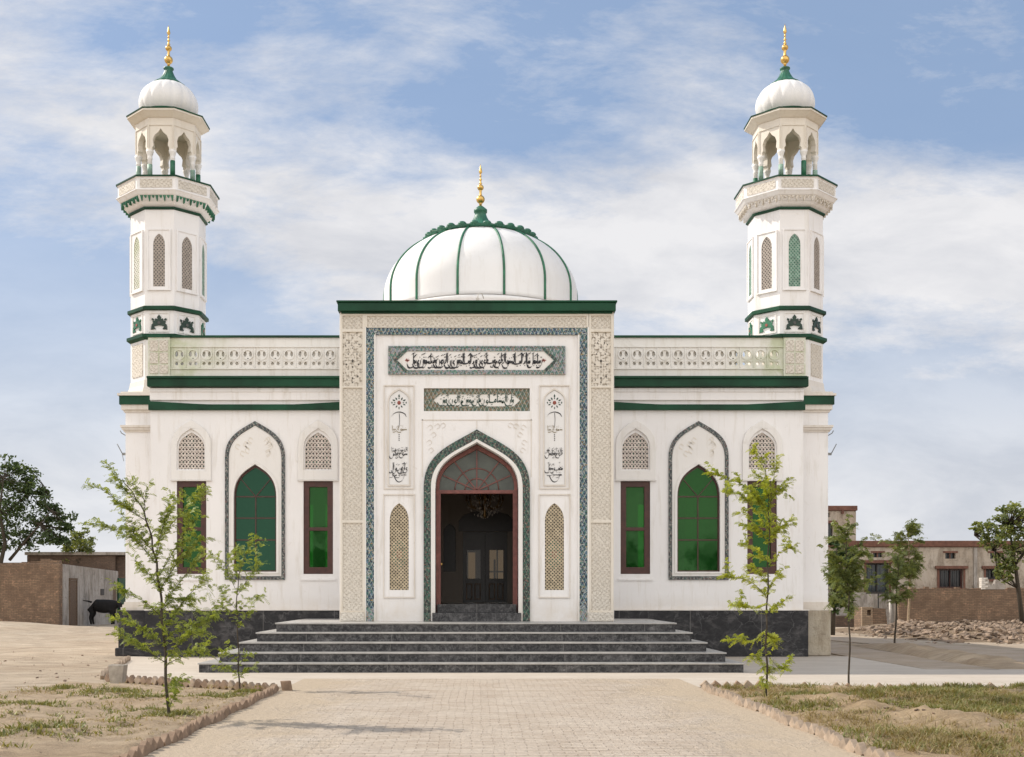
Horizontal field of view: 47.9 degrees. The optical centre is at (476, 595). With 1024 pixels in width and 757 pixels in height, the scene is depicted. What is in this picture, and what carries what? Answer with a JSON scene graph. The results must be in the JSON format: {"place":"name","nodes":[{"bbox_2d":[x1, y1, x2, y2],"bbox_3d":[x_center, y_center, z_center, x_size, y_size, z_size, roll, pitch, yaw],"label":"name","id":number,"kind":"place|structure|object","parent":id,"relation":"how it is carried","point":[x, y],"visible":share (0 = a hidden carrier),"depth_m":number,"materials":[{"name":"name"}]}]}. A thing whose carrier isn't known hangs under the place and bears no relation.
{"place":"outdoors","nodes":[
{"label":"outdoors","id":0,"kind":"place"},
{"bbox_2d":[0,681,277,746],"bbox_3d":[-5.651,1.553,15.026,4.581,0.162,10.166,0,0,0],"label":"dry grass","id":1,"kind":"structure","parent":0,"point":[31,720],"depth_m":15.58,"materials":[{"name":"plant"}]},
{"bbox_2d":[144,679,864,756],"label":"path","id":2,"kind":"structure","parent":0,"point":[492,718],"depth_m":14.20,"materials":[{"name":"brick"}]},
{"bbox_2d":[280,680,292,690],"bbox_3d":[-3.181,1.516,19.256,0.198,0.176,0.088,0,0,-18],"label":"edging brick","id":3,"kind":"object","parent":2,"relation":"on","point":[286,685],"visible":1,"depth_m":19.22,"materials":[{"name":"brick"}]},
{"bbox_2d":[0,621,1023,693],"bbox_3d":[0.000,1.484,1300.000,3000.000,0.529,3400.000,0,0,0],"label":"ground","id":4,"kind":"structure","parent":0,"point":[47,648],"depth_m":34.02,"materials":[{"name":"soil"}]},
{"bbox_2d":[0,559,61,624],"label":"brick wall","id":5,"kind":"structure","parent":4,"relation":"on","point":[31,591],"depth_m":59.03,"materials":[{"name":"brick"}]},
{"bbox_2d":[0,453,77,563],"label":"tree","id":6,"kind":"object","parent":4,"relation":"on","point":[27,488],"visible":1,"depth_m":75.67,"materials":[{"name":"green plant"}]},
{"bbox_2d":[60,527,97,562],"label":"tree","id":7,"kind":"object","parent":4,"relation":"on","point":[80,543],"visible":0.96,"depth_m":77.67,"materials":[{"name":"green plant"}]},
{"bbox_2d":[62,564,125,625],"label":"shed","id":8,"kind":"structure","parent":4,"relation":"on","point":[80,584],"depth_m":62.35,"materials":[{"name":"grey concrete"}]},
{"bbox_2d":[71,581,75,625],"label":"door","id":9,"kind":"structure","parent":8,"relation":"in","point":[73,583],"depth_m":60.58,"materials":[{"name":"brown wood"}]},
{"bbox_2d":[25,552,125,577],"bbox_3d":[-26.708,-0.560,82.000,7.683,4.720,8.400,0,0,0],"label":"roof","id":10,"kind":"structure","parent":8,"relation":"attached to","point":[114,561],"depth_m":78.00,"materials":[{"name":"concrete"}]},
{"bbox_2d":[83,599,122,623],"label":"cow","id":11,"kind":"object","parent":4,"relation":"on","point":[110,607],"visible":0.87,"depth_m":61.74},
{"bbox_2d":[0,681,255,756],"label":"planting bed","id":12,"kind":"object","parent":4,"relation":"on","point":[103,745],"visible":0.67,"depth_m":14.46,"materials":[{"name":"soil"}]},
{"bbox_2d":[108,664,127,683],"bbox_3d":[-6.358,1.420,20.400,0.294,0.380,0.297,0,0,0],"label":"concrete planter","id":13,"kind":"object","parent":12,"relation":"on","point":[117,673],"visible":0.85,"depth_m":20.26,"materials":[{"name":"concrete"}]},
{"bbox_2d":[0,681,263,747],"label":"grass","id":14,"kind":"structure","parent":12,"relation":"on","point":[88,690],"depth_m":15.91,"materials":[{"name":"plant"}]},
{"bbox_2d":[74,459,223,713],"bbox_3d":[-4.177,-0.034,14.732,2.055,3.424,1.088,0,0,0],"label":"young tree","id":15,"kind":"object","parent":12,"relation":"on","point":[162,532],"visible":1,"depth_m":14.76,"materials":[{"name":"green plant"}]},
{"bbox_2d":[204,533,269,688],"bbox_3d":[-4.063,0.322,19.461,1.202,2.698,1.220,0,0,0],"label":"young tree","id":16,"kind":"object","parent":12,"relation":"on","point":[251,575],"visible":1,"depth_m":19.53,"materials":[{"name":"green plant"}]},
{"bbox_2d":[128,675,134,683],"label":"edging brick","id":17,"kind":"object","parent":4,"relation":"on","point":[131,678],"visible":0.8,"depth_m":21.23,"materials":[{"name":"brick"}]},
{"bbox_2d":[127,749,139,756],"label":"edging brick","id":18,"kind":"object","parent":4,"relation":"on","point":[132,753],"visible":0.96,"depth_m":10.99,"materials":[{"name":"brick"}]},
{"bbox_2d":[131,746,142,756],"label":"edging brick","id":19,"kind":"object","parent":4,"relation":"on","point":[137,749],"visible":0.51,"depth_m":11.22,"materials":[{"name":"brick"}]},
{"bbox_2d":[134,675,141,683],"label":"edging brick","id":20,"kind":"object","parent":4,"relation":"on","point":[137,679],"visible":0.8,"depth_m":21.15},
{"bbox_2d":[139,676,146,683],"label":"edging brick","id":21,"kind":"object","parent":4,"relation":"on","point":[143,679],"visible":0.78,"depth_m":21.07,"materials":[{"name":"brick"}]},
{"bbox_2d":[138,745,148,756],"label":"edging brick","id":22,"kind":"object","parent":4,"relation":"on","point":[144,750],"visible":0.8,"depth_m":11.40,"materials":[{"name":"brick"}]},
{"bbox_2d":[140,740,152,753],"bbox_3d":[-3.349,1.561,11.643,0.075,0.187,0.187,-6,1,16],"label":"edging brick","id":23,"kind":"object","parent":4,"relation":"on","point":[147,744],"visible":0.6,"depth_m":11.63,"materials":[{"name":"brick"}]},
{"bbox_2d":[145,677,152,684],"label":"edging brick","id":24,"kind":"object","parent":4,"relation":"on","point":[148,681],"visible":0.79,"depth_m":20.97,"materials":[{"name":"brick"}]},
{"bbox_2d":[146,738,156,751],"bbox_3d":[-3.354,1.560,11.848,0.075,0.187,0.187,-1,5,6],"label":"edging brick","id":25,"kind":"object","parent":4,"relation":"on","point":[152,742],"visible":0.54,"depth_m":11.83,"materials":[{"name":"brick"}]},
{"bbox_2d":[151,676,158,684],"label":"edging brick","id":26,"kind":"object","parent":4,"relation":"on","point":[154,680],"visible":0.81,"depth_m":20.89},
{"bbox_2d":[153,736,163,749],"bbox_3d":[-3.345,1.572,12.054,0.075,0.187,0.187,1,7,10],"label":"edging brick","id":27,"kind":"object","parent":4,"relation":"on","point":[159,742],"visible":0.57,"depth_m":12.03,"materials":[{"name":"brick"}]},
{"bbox_2d":[157,676,163,684],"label":"edging brick","id":28,"kind":"object","parent":4,"relation":"on","point":[160,680],"visible":0.66,"depth_m":20.80,"materials":[{"name":"brick"}]},
{"bbox_2d":[161,733,170,745],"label":"edging brick","id":29,"kind":"object","parent":4,"relation":"on","point":[166,739],"visible":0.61,"depth_m":12.24,"materials":[{"name":"brick"}]},
{"bbox_2d":[168,731,178,742],"bbox_3d":[-3.296,1.567,12.471,0.075,0.187,0.187,1,0,6],"label":"edging brick","id":30,"kind":"object","parent":4,"relation":"on","point":[173,736],"visible":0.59,"depth_m":12.44,"materials":[{"name":"brick"}]},
{"bbox_2d":[174,729,183,740],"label":"edging brick","id":31,"kind":"object","parent":4,"relation":"on","point":[180,734],"visible":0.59,"depth_m":12.64,"materials":[{"name":"brick"}]},
{"bbox_2d":[178,727,187,737],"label":"edging brick","id":32,"kind":"object","parent":4,"relation":"on","point":[183,730],"visible":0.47,"depth_m":12.88,"materials":[{"name":"brick"}]},
{"bbox_2d":[182,725,191,735],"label":"edging brick","id":33,"kind":"object","parent":4,"relation":"on","point":[189,730],"visible":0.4,"depth_m":13.08,"materials":[{"name":"brick"}]},
{"bbox_2d":[185,723,194,732],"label":"edging brick","id":34,"kind":"object","parent":4,"relation":"on","point":[191,727],"visible":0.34,"depth_m":13.30,"materials":[{"name":"brick"}]},
{"bbox_2d":[188,678,194,686],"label":"edging brick","id":35,"kind":"object","parent":4,"relation":"on","point":[192,682],"visible":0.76,"depth_m":20.36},
{"bbox_2d":[190,720,199,730],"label":"edging brick","id":36,"kind":"object","parent":4,"relation":"on","point":[196,723],"visible":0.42,"depth_m":13.71,"materials":[{"name":"brick"}]},
{"bbox_2d":[194,679,201,687],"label":"edging brick","id":37,"kind":"object","parent":4,"relation":"on","point":[198,682],"visible":0.82,"depth_m":20.28,"materials":[{"name":"brick"}]},
{"bbox_2d":[197,716,206,728],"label":"edging brick","id":38,"kind":"object","parent":4,"relation":"on","point":[202,722],"visible":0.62,"depth_m":13.89,"materials":[{"name":"brick"}]},
{"bbox_2d":[200,679,208,687],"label":"edging brick","id":39,"kind":"object","parent":4,"relation":"on","point":[203,684],"visible":0.79,"depth_m":20.19,"materials":[{"name":"brick"}]},
{"bbox_2d":[201,715,210,725],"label":"edging brick","id":40,"kind":"object","parent":4,"relation":"on","point":[207,719],"visible":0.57,"depth_m":14.11,"materials":[{"name":"brick"}]},
{"bbox_2d":[209,715,217,723],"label":"edging brick","id":41,"kind":"object","parent":4,"relation":"on","point":[213,718],"visible":0.6,"depth_m":14.30,"materials":[{"name":"brick"}]},
{"bbox_2d":[213,680,220,688],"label":"edging brick","id":42,"kind":"object","parent":4,"relation":"on","point":[217,682],"visible":0.74,"depth_m":20.02,"materials":[{"name":"brick"}]},
{"bbox_2d":[213,712,221,721],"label":"edging brick","id":43,"kind":"object","parent":4,"relation":"on","point":[218,716],"visible":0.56,"depth_m":14.53,"materials":[{"name":"brick"}]},
{"bbox_2d":[219,680,227,688],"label":"edging brick","id":44,"kind":"object","parent":4,"relation":"on","point":[224,683],"visible":0.77,"depth_m":19.93,"materials":[{"name":"brick"}]},
{"bbox_2d":[227,680,235,689],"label":"edging brick","id":45,"kind":"object","parent":4,"relation":"on","point":[231,683],"visible":0.71,"depth_m":19.85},
{"bbox_2d":[228,704,235,713],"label":"edging brick","id":46,"kind":"object","parent":4,"relation":"on","point":[232,708],"visible":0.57,"depth_m":15.55,"materials":[{"name":"brick"}]},
{"bbox_2d":[235,702,242,710],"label":"edging brick","id":47,"kind":"object","parent":4,"relation":"on","point":[239,706],"visible":0.56,"depth_m":15.96,"materials":[{"name":"brick"}]},
{"bbox_2d":[240,699,247,708],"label":"edging brick","id":48,"kind":"object","parent":4,"relation":"on","point":[243,702],"visible":0.62,"depth_m":16.18,"materials":[{"name":"brick"}]},
{"bbox_2d":[246,682,254,688],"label":"edging brick","id":49,"kind":"object","parent":4,"relation":"on","point":[250,685],"visible":0.7,"depth_m":19.58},
{"bbox_2d":[260,682,268,690],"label":"edging brick","id":50,"kind":"object","parent":4,"relation":"on","point":[264,685],"visible":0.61,"depth_m":19.41,"materials":[{"name":"brick"}]},
{"bbox_2d":[0,651,1020,752],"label":"loose stones","id":51,"kind":"object","parent":4,"relation":"on","point":[713,684],"visible":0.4,"depth_m":15.10,"materials":[{"name":"stone"}]},
{"bbox_2d":[738,699,744,706],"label":"edging brick","id":52,"kind":"object","parent":4,"relation":"on","point":[741,702],"visible":0.59,"depth_m":16.52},
{"bbox_2d":[743,698,750,707],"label":"edging brick","id":53,"kind":"object","parent":4,"relation":"on","point":[746,702],"visible":0.54,"depth_m":16.31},
{"bbox_2d":[743,680,752,687],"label":"edging brick","id":54,"kind":"object","parent":4,"relation":"on","point":[747,683],"visible":0.61,"depth_m":19.96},
{"bbox_2d":[747,701,754,709],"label":"edging brick","id":55,"kind":"object","parent":4,"relation":"on","point":[750,704],"visible":0.57,"depth_m":16.08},
{"bbox_2d":[752,702,759,711],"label":"edging brick","id":56,"kind":"object","parent":4,"relation":"on","point":[755,706],"visible":0.65,"depth_m":15.85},
{"bbox_2d":[761,705,769,713],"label":"edging brick","id":57,"kind":"object","parent":4,"relation":"on","point":[764,709],"visible":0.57,"depth_m":15.42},
{"bbox_2d":[765,707,773,715],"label":"edging brick","id":58,"kind":"object","parent":4,"relation":"on","point":[768,711],"visible":0.46,"depth_m":15.21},
{"bbox_2d":[776,712,784,720],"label":"edging brick","id":59,"kind":"object","parent":4,"relation":"on","point":[779,715],"visible":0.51,"depth_m":14.56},
{"bbox_2d":[783,715,790,725],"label":"edging brick","id":60,"kind":"object","parent":4,"relation":"on","point":[786,719],"visible":0.62,"depth_m":14.09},
{"bbox_2d":[789,717,797,727],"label":"edging brick","id":61,"kind":"object","parent":4,"relation":"on","point":[793,720],"visible":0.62,"depth_m":13.89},
{"bbox_2d":[794,720,803,729],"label":"edging brick","id":62,"kind":"object","parent":4,"relation":"on","point":[798,724],"visible":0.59,"depth_m":13.67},
{"bbox_2d":[800,722,810,731],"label":"edging brick","id":63,"kind":"object","parent":4,"relation":"on","point":[805,726],"visible":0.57,"depth_m":13.46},
{"bbox_2d":[808,724,817,734],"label":"edging brick","id":64,"kind":"object","parent":4,"relation":"on","point":[812,728],"visible":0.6,"depth_m":13.24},
{"bbox_2d":[815,726,823,736],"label":"edging brick","id":65,"kind":"object","parent":4,"relation":"on","point":[818,730],"visible":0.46,"depth_m":13.02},
{"bbox_2d":[819,727,828,738],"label":"edging brick","id":66,"kind":"object","parent":4,"relation":"on","point":[823,732],"visible":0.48,"depth_m":12.81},
{"bbox_2d":[823,730,834,740],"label":"edging brick","id":67,"kind":"object","parent":4,"relation":"on","point":[827,735],"visible":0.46,"depth_m":12.59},
{"bbox_2d":[828,732,839,742],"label":"edging brick","id":68,"kind":"object","parent":4,"relation":"on","point":[832,737],"visible":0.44,"depth_m":12.38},
{"bbox_2d":[832,734,843,746],"bbox_3d":[3.835,1.568,12.171,0.075,0.187,0.187,-3,-7,-13],"label":"edging brick","id":69,"kind":"object","parent":4,"relation":"on","point":[837,739],"visible":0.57,"depth_m":12.16,"materials":[{"name":"brick"}]},
{"bbox_2d":[838,738,849,749],"bbox_3d":[3.826,1.572,11.945,0.075,0.187,0.187,1,7,-10],"label":"edging brick","id":70,"kind":"object","parent":4,"relation":"on","point":[842,744],"visible":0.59,"depth_m":11.92,"materials":[{"name":"brick"}]},
{"bbox_2d":[828,535,864,634],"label":"tree","id":71,"kind":"object","parent":4,"relation":"on","point":[835,611],"visible":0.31,"depth_m":46.91,"materials":[{"name":"green plant"}]},
{"bbox_2d":[845,739,857,752],"bbox_3d":[3.831,1.560,11.728,0.075,0.187,0.187,-1,6,-14],"label":"edging brick","id":72,"kind":"object","parent":4,"relation":"on","point":[850,746],"visible":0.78,"depth_m":11.71,"materials":[{"name":"brick"}]},
{"bbox_2d":[854,742,866,755],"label":"edging brick","id":73,"kind":"object","parent":4,"relation":"on","point":[860,749],"visible":0.86,"depth_m":11.47,"materials":[{"name":"brick"}]},
{"bbox_2d":[854,607,886,626],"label":"brick kiln box","id":74,"kind":"object","parent":4,"relation":"on","point":[863,616],"visible":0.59,"depth_m":56.02,"materials":[{"name":"brick"}]},
{"bbox_2d":[864,746,876,756],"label":"edging brick","id":75,"kind":"object","parent":4,"relation":"on","point":[869,751],"visible":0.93,"depth_m":11.27,"materials":[{"name":"brick"}]},
{"bbox_2d":[719,685,1023,756],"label":"planting bed","id":76,"kind":"object","parent":4,"relation":"on","point":[962,717],"visible":0.37,"depth_m":14.37,"materials":[{"name":"soil"}]},
{"bbox_2d":[702,443,799,695],"bbox_3d":[4.271,-0.347,18.091,1.401,4.028,1.013,0,0,0],"label":"young tree","id":77,"kind":"object","parent":76,"relation":"on","point":[768,490],"visible":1,"depth_m":17.98,"materials":[{"name":"green plant"}]},
{"bbox_2d":[816,514,881,683],"bbox_3d":[6.421,0.149,19.837,1.065,3.062,1.057,0,0,21],"label":"young tree","id":78,"kind":"object","parent":76,"relation":"on","point":[846,587],"visible":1,"depth_m":19.85,"materials":[{"name":"green plant"}]},
{"bbox_2d":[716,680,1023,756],"bbox_3d":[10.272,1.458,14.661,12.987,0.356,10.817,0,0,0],"label":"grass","id":79,"kind":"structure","parent":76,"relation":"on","point":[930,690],"depth_m":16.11,"materials":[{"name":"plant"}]},
{"bbox_2d":[717,681,1023,756],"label":"dry grass","id":80,"kind":"structure","parent":76,"relation":"on","point":[906,733],"depth_m":13.95,"materials":[{"name":"plant"}]},
{"bbox_2d":[870,748,884,756],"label":"edging brick","id":81,"kind":"object","parent":4,"relation":"on","point":[878,753],"visible":1,"depth_m":11.04,"materials":[{"name":"brick"}]},
{"bbox_2d":[884,752,894,756],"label":"edging brick","id":82,"kind":"object","parent":4,"relation":"on","point":[889,754],"visible":1,"depth_m":10.83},
{"bbox_2d":[828,506,1023,621],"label":"old house","id":83,"kind":"structure","parent":4,"relation":"on","point":[960,564],"depth_m":62.00,"materials":[{"name":"paint"}]},
{"bbox_2d":[828,513,831,536],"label":"upper window","id":84,"kind":"structure","parent":83,"relation":"in","point":[829,525],"depth_m":63.70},
{"bbox_2d":[864,560,891,592],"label":"window","id":85,"kind":"structure","parent":83,"relation":"in","point":[876,565],"depth_m":62.20,"materials":[{"name":"metal"}]},
{"bbox_2d":[866,592,887,607],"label":"iron post","id":86,"kind":"object","parent":85,"relation":"attached to","point":[878,593],"visible":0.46,"depth_m":58.64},
{"bbox_2d":[935,566,967,588],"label":"window","id":87,"kind":"structure","parent":83,"relation":"in","point":[947,576],"depth_m":62.11,"materials":[{"name":"wood"}]},
{"bbox_2d":[982,566,1004,580],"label":"window","id":88,"kind":"structure","parent":83,"relation":"in","point":[988,570],"depth_m":62.02,"materials":[{"name":"wood"}]},
{"bbox_2d":[828,587,1023,626],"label":"boundary wall","id":89,"kind":"structure","parent":4,"relation":"on","point":[936,604],"depth_m":59.00,"materials":[{"name":"brick"}]},
{"bbox_2d":[979,578,1004,588],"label":"wall stub","id":90,"kind":"object","parent":89,"relation":"on","point":[985,584],"depth_m":59.00,"materials":[{"name":"paint"}]},
{"bbox_2d":[835,621,1023,642],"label":"rubble bank","id":91,"kind":"structure","parent":4,"relation":"on","point":[845,630],"depth_m":43.09,"materials":[{"name":"stone"}]},
{"bbox_2d":[888,600,890,623],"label":"leaning pole","id":92,"kind":"object","parent":91,"relation":"on","point":[889,619],"visible":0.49,"depth_m":55.96,"materials":[{"name":"metal"}]},
{"bbox_2d":[876,518,927,620],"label":"young tree","id":93,"kind":"object","parent":91,"relation":"on","point":[912,529],"visible":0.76,"depth_m":53.94,"materials":[{"name":"green plant"}]},
{"bbox_2d":[835,618,1023,643],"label":"rubble","id":94,"kind":"object","parent":91,"relation":"on","point":[1014,628],"visible":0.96,"depth_m":43.68,"materials":[{"name":"stone"}]},
{"bbox_2d":[841,642,1023,668],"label":"soil strip","id":95,"kind":"object","parent":4,"relation":"on","point":[956,656],"visible":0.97,"depth_m":28.68,"materials":[{"name":"soil"}]},
{"bbox_2d":[872,553,920,642],"bbox_3d":[12.874,0.194,35.102,1.435,3.042,1.289,0,0,-20],"label":"young tree","id":96,"kind":"object","parent":95,"relation":"on","point":[892,578],"visible":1,"depth_m":35.02,"materials":[{"name":"green plant"}]},
{"bbox_2d":[968,501,1023,623],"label":"tree","id":97,"kind":"object","parent":4,"relation":"on","point":[1009,523],"visible":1,"depth_m":47.95,"materials":[{"name":"green plant"}]},
{"bbox_2d":[0,0,1023,562],"label":"sky","id":98,"kind":"structure","parent":0,"point":[342,133],"materials":[{"name":"blue"}]},
{"bbox_2d":[126,656,1023,687],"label":"pavement","id":99,"kind":"structure","parent":0,"point":[827,670],"depth_m":23.23,"materials":[{"name":"concrete"}]},
{"bbox_2d":[115,25,837,672],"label":"mosque","id":100,"kind":"structure","parent":99,"relation":"on","point":[359,459],"depth_m":29.94,"materials":[{"name":"white paint"}]},
{"bbox_2d":[174,481,208,580],"bbox_3d":[-7.430,-1.675,30.047,0.900,2.590,0.165,0,0,0],"label":"window","id":101,"kind":"structure","parent":100,"relation":"in","point":[190,487],"depth_m":30.03,"materials":[{"name":"green glass"}]},
{"bbox_2d":[234,465,275,571],"bbox_3d":[-5.770,-2.002,30.090,1.106,2.795,0.060,0,0,0],"label":"arched window","id":102,"kind":"structure","parent":100,"relation":"in","point":[255,491],"depth_m":30.08,"materials":[{"name":"green glass"}]},
{"bbox_2d":[301,481,334,580],"bbox_3d":[-4.130,-1.675,30.047,0.900,2.590,0.165,0,0,0],"label":"window","id":103,"kind":"structure","parent":100,"relation":"in","point":[318,495],"depth_m":30.04,"materials":[{"name":"green glass"}]},
{"bbox_2d":[463,532,484,601],"bbox_3d":[-0.084,-0.760,31.370,0.617,1.930,0.080,0,0,0],"label":"inner door","id":104,"kind":"structure","parent":100,"relation":"in","point":[473,542],"depth_m":31.36,"materials":[{"name":"brown wood"}]},
{"bbox_2d":[465,494,503,518],"bbox_3d":[0.200,-2.889,29.200,1.020,1.922,0.975,0,0,0],"label":"chandelier","id":105,"kind":"object","parent":100,"relation":"hanging from","point":[485,506],"visible":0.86,"depth_m":29.14,"materials":[{"name":"gold metal"}]},
{"bbox_2d":[485,532,506,601],"bbox_3d":[0.534,-0.760,31.370,0.617,1.930,0.080,0,0,0],"label":"inner door","id":106,"kind":"structure","parent":100,"relation":"in","point":[495,542],"depth_m":31.36,"materials":[{"name":"brown wood"}]},
{"bbox_2d":[618,481,652,580],"bbox_3d":[4.130,-1.675,30.047,0.900,2.590,0.165,0,0,0],"label":"window","id":107,"kind":"structure","parent":100,"relation":"in","point":[635,495],"depth_m":30.03,"materials":[{"name":"green glass"}]},
{"bbox_2d":[677,465,718,571],"bbox_3d":[5.770,-2.002,30.090,1.106,2.795,0.060,0,0,0],"label":"arched window","id":108,"kind":"structure","parent":100,"relation":"in","point":[698,494],"depth_m":30.08,"materials":[{"name":"green glass"}]},
{"bbox_2d":[747,481,779,580],"bbox_3d":[7.430,-1.675,30.047,0.900,2.590,0.165,0,0,0],"label":"window","id":109,"kind":"structure","parent":100,"relation":"in","point":[755,541],"depth_m":30.03,"materials":[{"name":"green glass"}]},
{"bbox_2d":[831,643,998,669],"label":"side road","id":110,"kind":"structure","parent":0,"point":[884,656],"depth_m":29.09,"materials":[{"name":"asphalt"}]},
{"bbox_2d":[831,635,1023,661],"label":"back path","id":111,"kind":"structure","parent":0,"point":[1016,655],"depth_m":35.12,"materials":[{"name":"concrete"}]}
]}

